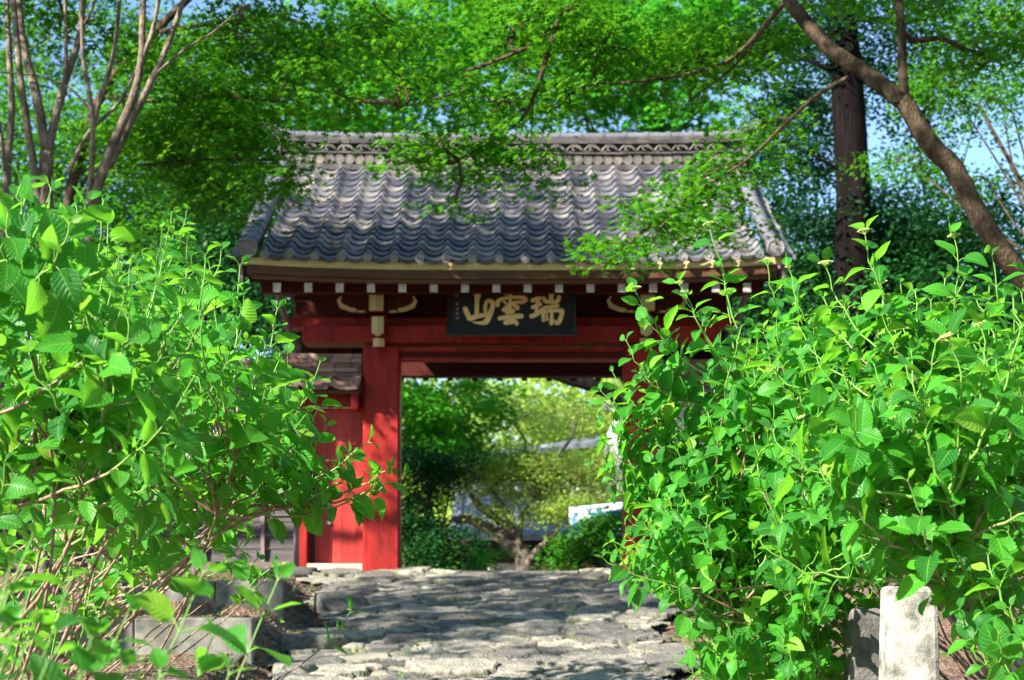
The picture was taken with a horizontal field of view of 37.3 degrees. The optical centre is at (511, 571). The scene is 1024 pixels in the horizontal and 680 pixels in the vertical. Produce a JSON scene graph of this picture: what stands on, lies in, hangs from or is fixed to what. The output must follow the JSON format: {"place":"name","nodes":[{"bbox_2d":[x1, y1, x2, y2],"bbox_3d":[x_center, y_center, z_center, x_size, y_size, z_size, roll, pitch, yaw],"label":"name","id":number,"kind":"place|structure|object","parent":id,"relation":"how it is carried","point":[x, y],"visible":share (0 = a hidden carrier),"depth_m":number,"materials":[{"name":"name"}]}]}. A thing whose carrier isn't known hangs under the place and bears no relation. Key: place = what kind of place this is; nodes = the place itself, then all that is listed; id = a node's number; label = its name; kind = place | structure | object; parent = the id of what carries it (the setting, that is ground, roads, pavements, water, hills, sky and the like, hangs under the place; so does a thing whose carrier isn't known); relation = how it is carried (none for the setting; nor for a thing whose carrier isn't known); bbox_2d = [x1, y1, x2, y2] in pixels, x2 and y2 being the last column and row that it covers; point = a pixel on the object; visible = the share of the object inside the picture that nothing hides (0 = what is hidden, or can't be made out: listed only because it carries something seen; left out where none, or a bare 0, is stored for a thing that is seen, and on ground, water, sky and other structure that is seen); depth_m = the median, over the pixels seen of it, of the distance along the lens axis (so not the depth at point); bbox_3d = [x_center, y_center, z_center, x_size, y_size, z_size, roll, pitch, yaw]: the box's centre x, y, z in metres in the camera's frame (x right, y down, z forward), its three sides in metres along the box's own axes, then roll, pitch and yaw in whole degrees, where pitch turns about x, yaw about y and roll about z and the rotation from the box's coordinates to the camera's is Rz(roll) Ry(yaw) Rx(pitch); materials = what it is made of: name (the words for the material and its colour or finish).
{"place":"outdoors","nodes":[
{"label":"outdoors","id":0,"kind":"place"},
{"bbox_2d":[264,566,699,679],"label":"stone path","id":1,"kind":"structure","parent":0,"point":[475,625],"depth_m":13.25,"materials":[{"name":"grey stone"}]},
{"bbox_2d":[0,527,1023,679],"bbox_3d":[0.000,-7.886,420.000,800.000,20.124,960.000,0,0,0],"label":"ground","id":2,"kind":"structure","parent":0,"point":[262,660],"depth_m":12.94,"materials":[{"name":"soil"}]},
{"bbox_2d":[0,0,15,388],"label":"multi stem tree","id":3,"kind":"object","parent":2,"relation":"on","point":[6,155],"visible":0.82,"depth_m":13.38,"materials":[{"name":"brown plant"}]},
{"bbox_2d":[0,618,134,653],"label":"kerb block","id":4,"kind":"structure","parent":2,"relation":"on","point":[129,632],"depth_m":11.31,"materials":[{"name":"stone"}]},
{"bbox_2d":[0,0,176,607],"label":"multi stem tree","id":5,"kind":"object","parent":2,"relation":"on","point":[46,137],"visible":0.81,"depth_m":13.03,"materials":[{"name":"brown plant"}]},
{"bbox_2d":[0,56,182,568],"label":"background tree","id":6,"kind":"object","parent":2,"relation":"on","point":[17,146],"visible":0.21,"depth_m":23.92,"materials":[{"name":"green plant"}]},
{"bbox_2d":[0,163,216,679],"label":"hydrangea","id":7,"kind":"object","parent":2,"relation":"on","point":[69,404],"visible":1,"depth_m":4.56,"materials":[{"name":"green plant"}]},
{"bbox_2d":[0,0,295,565],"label":"background tree","id":8,"kind":"object","parent":2,"relation":"on","point":[129,16],"visible":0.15,"depth_m":29.25,"materials":[{"name":"green plant"}]},
{"bbox_2d":[0,359,298,573],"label":"plaster wall","id":9,"kind":"structure","parent":2,"relation":"on","point":[262,538],"depth_m":18.54,"materials":[{"name":"paint"}]},
{"bbox_2d":[2,114,296,548],"bbox_3d":[-7.192,-3.437,30.193,8.932,11.400,5.975,0,0,0],"label":"background tree","id":10,"kind":"object","parent":2,"relation":"on","point":[135,248],"visible":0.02,"depth_m":29.24,"materials":[{"name":"green plant"}]},
{"bbox_2d":[0,523,301,679],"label":"hydrangea","id":11,"kind":"object","parent":2,"relation":"on","point":[157,606],"visible":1,"depth_m":3.11,"materials":[{"name":"green plant"}]},
{"bbox_2d":[125,679,178,679],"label":"kerb block","id":12,"kind":"structure","parent":2,"relation":"on","point":[153,679],"depth_m":9.30,"materials":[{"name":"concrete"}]},
{"bbox_2d":[0,0,317,564],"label":"background tree","id":13,"kind":"object","parent":2,"relation":"on","point":[55,52],"visible":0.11,"depth_m":32.29,"materials":[{"name":"green plant"}]},
{"bbox_2d":[0,203,329,676],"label":"hydrangea","id":14,"kind":"object","parent":2,"relation":"on","point":[293,396],"visible":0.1,"depth_m":8.26,"materials":[{"name":"green plant"}]},
{"bbox_2d":[121,581,215,601],"bbox_3d":[-3.068,0.295,13.580,0.834,0.420,0.140,0,0,0],"label":"rock","id":15,"kind":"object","parent":2,"relation":"on","point":[170,594],"depth_m":13.51,"materials":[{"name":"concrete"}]},
{"bbox_2d":[0,460,363,679],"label":"hydrangea","id":16,"kind":"object","parent":2,"relation":"on","point":[237,569],"visible":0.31,"depth_m":7.74,"materials":[{"name":"green plant"}]},
{"bbox_2d":[49,0,321,612],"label":"multi stem tree","id":17,"kind":"object","parent":2,"relation":"on","point":[131,111],"visible":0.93,"depth_m":12.89,"materials":[{"name":"brown plant"}]},
{"bbox_2d":[135,618,254,664],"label":"kerb block","id":18,"kind":"structure","parent":2,"relation":"on","point":[144,627],"depth_m":11.30,"materials":[{"name":"stone"}]},
{"bbox_2d":[72,0,328,313],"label":"background tree","id":19,"kind":"object","parent":2,"relation":"on","point":[144,217],"visible":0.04,"depth_m":24.18,"materials":[{"name":"green plant"}]},
{"bbox_2d":[111,136,300,564],"bbox_3d":[-4.159,-3.141,22.071,4.148,6.580,4.049,0,0,0],"label":"background tree","id":20,"kind":"object","parent":2,"relation":"on","point":[214,259],"visible":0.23,"depth_m":21.37,"materials":[{"name":"green plant"}]},
{"bbox_2d":[1,241,411,679],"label":"hydrangea","id":21,"kind":"object","parent":2,"relation":"on","point":[249,429],"visible":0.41,"depth_m":6.33,"materials":[{"name":"green plant"}]},
{"bbox_2d":[23,0,408,573],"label":"maple tree","id":22,"kind":"object","parent":2,"relation":"on","point":[244,127],"visible":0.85,"depth_m":15.37,"materials":[{"name":"green plant"}]},
{"bbox_2d":[229,654,244,664],"bbox_3d":[-1.997,0.648,11.059,0.131,0.105,0.106,0,0,9],"label":"rock","id":23,"kind":"object","parent":2,"relation":"on","point":[240,658],"visible":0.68,"depth_m":11.01,"materials":[{"name":"stone"}]},
{"bbox_2d":[216,580,284,620],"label":"kerb block","id":24,"kind":"structure","parent":2,"relation":"on","point":[265,588],"depth_m":13.50,"materials":[{"name":"stone"}]},
{"bbox_2d":[233,568,274,577],"bbox_3d":[-2.658,0.027,15.589,0.470,0.127,0.326,0,0,-1],"label":"rock","id":25,"kind":"object","parent":2,"relation":"on","point":[270,571],"visible":0.17,"depth_m":15.48,"materials":[{"name":"stone"}]},
{"bbox_2d":[271,663,316,679],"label":"rock","id":26,"kind":"object","parent":2,"relation":"on","point":[305,668],"visible":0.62,"depth_m":11.09,"materials":[{"name":"stone"}]},
{"bbox_2d":[291,567,317,577],"bbox_3d":[-2.422,0.042,17.242,0.456,0.199,0.396,0,0,-30],"label":"rock","id":27,"kind":"object","parent":2,"relation":"on","point":[302,571],"visible":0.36,"depth_m":17.09,"materials":[{"name":"stone"}]},
{"bbox_2d":[282,633,349,648],"bbox_3d":[-1.595,0.633,12.507,0.570,0.254,0.357,0,0,-37],"label":"rock","id":28,"kind":"object","parent":2,"relation":"on","point":[311,640],"visible":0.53,"depth_m":12.38,"materials":[{"name":"stone"}]},
{"bbox_2d":[314,592,369,617],"bbox_3d":[-1.609,0.389,14.672,0.645,0.391,0.545,0,0,-35],"label":"rock","id":29,"kind":"object","parent":2,"relation":"on","point":[331,601],"visible":0.59,"depth_m":14.50,"materials":[{"name":"stone"}]},
{"bbox_2d":[0,308,790,569],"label":"wood","id":30,"kind":"object","parent":2,"relation":"on","point":[574,394],"visible":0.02,"depth_m":42.90,"materials":[{"name":"green plant"}]},
{"bbox_2d":[248,0,549,150],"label":"background tree","id":31,"kind":"object","parent":2,"relation":"on","point":[385,117],"visible":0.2,"depth_m":27.45,"materials":[{"name":"green plant"}]},
{"bbox_2d":[3,567,842,678],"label":"weeds","id":32,"kind":"object","parent":2,"relation":"on","point":[147,659],"visible":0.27,"depth_m":12.09,"materials":[{"name":"green plant"}]},
{"bbox_2d":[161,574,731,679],"bbox_3d":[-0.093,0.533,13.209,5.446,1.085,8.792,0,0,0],"label":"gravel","id":33,"kind":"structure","parent":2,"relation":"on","point":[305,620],"depth_m":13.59,"materials":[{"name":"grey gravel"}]},
{"bbox_2d":[402,430,504,570],"bbox_3d":[-1.211,-0.896,23.985,2.476,2.745,2.563,0,0,39],"label":"courtyard shrub","id":34,"kind":"object","parent":2,"relation":"on","point":[427,545],"visible":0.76,"depth_m":23.68,"materials":[{"name":"green plant"}]},
{"bbox_2d":[365,571,548,572],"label":"paving","id":35,"kind":"structure","parent":2,"relation":"on","point":[488,571],"depth_m":17.90,"materials":[{"name":"stone"}]},
{"bbox_2d":[402,378,529,568],"bbox_3d":[-1.192,-1.395,27.940,3.935,6.373,3.836,0,0,-27],"label":"courtyard tree","id":36,"kind":"object","parent":2,"relation":"on","point":[436,406],"visible":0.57,"depth_m":27.08,"materials":[{"name":"green plant"}]},
{"bbox_2d":[449,533,518,570],"bbox_3d":[-0.573,0.115,24.981,1.585,1.545,1.803,0,0,-37],"label":"courtyard shrub","id":37,"kind":"object","parent":2,"relation":"on","point":[480,557],"visible":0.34,"depth_m":24.95,"materials":[{"name":"green plant"}]},
{"bbox_2d":[0,570,986,679],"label":"fallen leaves","id":38,"kind":"object","parent":2,"relation":"on","point":[12,574],"visible":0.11,"depth_m":12.80,"materials":[{"name":"plant"}]},
{"bbox_2d":[229,121,795,570],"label":"temple gate","id":39,"kind":"structure","parent":2,"relation":"on","point":[383,313],"depth_m":18.18,"materials":[{"name":"tile"}]},
{"bbox_2d":[279,354,362,569],"bbox_3d":[-2.328,-1.315,18.407,1.065,2.629,0.946,0,0,0],"label":"wicket door","id":40,"kind":"structure","parent":39,"relation":"attached to","point":[338,543],"depth_m":18.47,"materials":[{"name":"wood"}]},
{"bbox_2d":[315,408,362,563],"bbox_3d":[-2.099,-1.008,18.505,0.603,1.977,0.070,0,0,0],"label":"door leaf","id":41,"kind":"structure","parent":40,"relation":"in","point":[340,541],"depth_m":18.50,"materials":[{"name":"red wood"}]},
{"bbox_2d":[269,176,748,256],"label":"leaf litter","id":42,"kind":"object","parent":39,"relation":"on","point":[284,238],"visible":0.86,"depth_m":17.36,"materials":[{"name":"plant"}]},
{"bbox_2d":[445,294,577,338],"bbox_3d":[-0.006,-3.026,17.460,1.527,0.679,0.100,0,0,0],"label":"name board","id":43,"kind":"object","parent":39,"relation":"hanging from","point":[513,314],"visible":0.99,"depth_m":17.46,"materials":[{"name":"black paint"}]},
{"bbox_2d":[438,391,621,570],"bbox_3d":[0.398,-0.777,28.682,4.084,5.524,5.179,0,0,0],"label":"courtyard tree","id":44,"kind":"object","parent":2,"relation":"on","point":[539,479],"visible":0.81,"depth_m":27.48,"materials":[{"name":"green plant"}]},
{"bbox_2d":[449,482,621,570],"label":"temple hall","id":45,"kind":"structure","parent":2,"relation":"on","point":[536,535],"depth_m":31.12,"materials":[{"name":"grey wood"}]},
{"bbox_2d":[521,498,621,570],"bbox_3d":[1.270,-0.414,22.899,1.975,1.370,1.976,0,0,-34],"label":"courtyard shrub","id":46,"kind":"object","parent":2,"relation":"on","point":[596,533],"visible":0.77,"depth_m":22.66,"materials":[{"name":"green plant"}]},
{"bbox_2d":[569,502,621,570],"bbox_3d":[1.486,-0.302,24.083,1.195,1.639,0.129,0,0,17],"label":"notice board","id":47,"kind":"object","parent":2,"relation":"on","point":[577,511],"visible":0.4,"depth_m":24.11,"materials":[{"name":"white painted board"}]},
{"bbox_2d":[493,337,746,491],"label":"white storehouse","id":48,"kind":"structure","parent":2,"relation":"on","point":[583,444],"depth_m":36.74,"materials":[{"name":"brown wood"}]},
{"bbox_2d":[455,0,803,132],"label":"background tree","id":49,"kind":"object","parent":2,"relation":"on","point":[650,117],"visible":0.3,"depth_m":26.41,"materials":[{"name":"green plant"}]},
{"bbox_2d":[269,0,1023,295],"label":"maple tree","id":50,"kind":"object","parent":2,"relation":"on","point":[947,161],"visible":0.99,"depth_m":12.97,"materials":[{"name":"green plant"}]},
{"bbox_2d":[583,211,1023,679],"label":"hydrangea","id":51,"kind":"object","parent":2,"relation":"on","point":[729,431],"visible":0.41,"depth_m":7.40,"materials":[{"name":"green plant"}]},
{"bbox_2d":[593,466,1023,679],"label":"hydrangea","id":52,"kind":"object","parent":2,"relation":"on","point":[791,641],"visible":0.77,"depth_m":6.94,"materials":[{"name":"green plant"}]},
{"bbox_2d":[727,153,906,358],"bbox_3d":[4.264,-3.308,23.409,3.915,7.541,5.474,0,0,32],"label":"background tree","id":53,"kind":"object","parent":2,"relation":"on","point":[755,315],"visible":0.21,"depth_m":22.89,"materials":[{"name":"green plant"}]},
{"bbox_2d":[661,359,976,566],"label":"plaster wall","id":54,"kind":"structure","parent":2,"relation":"on","point":[707,388],"depth_m":18.48,"materials":[{"name":"tile"}]},
{"bbox_2d":[720,59,957,288],"bbox_3d":[6.361,-4.037,30.376,5.085,12.588,4.914,0,0,0],"label":"background tree","id":55,"kind":"object","parent":2,"relation":"on","point":[829,138],"visible":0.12,"depth_m":29.89,"materials":[{"name":"green plant"}]},
{"bbox_2d":[699,0,1021,352],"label":"cedar tree","id":56,"kind":"object","parent":2,"relation":"on","point":[848,122],"visible":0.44,"depth_m":22.42,"materials":[{"name":"green plant"}]},
{"bbox_2d":[844,607,879,679],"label":"stone post","id":57,"kind":"object","parent":2,"relation":"on","point":[861,634],"visible":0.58,"depth_m":6.90,"materials":[{"name":"grey stone"}]},
{"bbox_2d":[733,202,1023,358],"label":"background tree","id":58,"kind":"object","parent":2,"relation":"on","point":[982,250],"visible":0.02,"depth_m":28.53,"materials":[{"name":"green plant"}]},
{"bbox_2d":[742,215,1023,656],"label":"hydrangea","id":59,"kind":"object","parent":2,"relation":"on","point":[838,327],"visible":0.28,"depth_m":6.63,"materials":[{"name":"green plant"}]},
{"bbox_2d":[748,283,1023,679],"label":"hydrangea","id":60,"kind":"object","parent":2,"relation":"on","point":[953,524],"visible":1,"depth_m":5.22,"materials":[{"name":"green plant"}]},
{"bbox_2d":[759,0,1023,301],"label":"background tree","id":61,"kind":"object","parent":2,"relation":"on","point":[812,105],"visible":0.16,"depth_m":27.60,"materials":[{"name":"green plant"}]},
{"bbox_2d":[787,125,1023,352],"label":"background tree","id":62,"kind":"object","parent":2,"relation":"on","point":[916,272],"visible":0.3,"depth_m":22.37,"materials":[{"name":"green plant"}]},
{"bbox_2d":[879,586,938,679],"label":"stone post","id":63,"kind":"object","parent":2,"relation":"on","point":[908,645],"visible":0.8,"depth_m":6.20,"materials":[{"name":"stone"}]},
{"bbox_2d":[832,0,1023,252],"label":"background tree","id":64,"kind":"object","parent":2,"relation":"on","point":[1018,87],"visible":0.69,"depth_m":20.46,"materials":[{"name":"green plant"}]},
{"bbox_2d":[1009,656,1023,672],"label":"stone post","id":65,"kind":"object","parent":2,"relation":"on","point":[1013,668],"depth_m":5.72,"materials":[{"name":"stone"}]},
{"bbox_2d":[0,0,1023,460],"label":"sky","id":66,"kind":"structure","parent":0,"point":[974,154],"materials":[{"name":"blue"}]},
{"bbox_2d":[552,299,774,407],"bbox_3d":[1.814,-1.859,24.912,6.165,5.027,2.438,0,0,15],"label":"roof","id":67,"kind":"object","parent":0,"point":[587,384],"visible":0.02,"depth_m":24.43,"materials":[{"name":"grey tile"}]}
]}

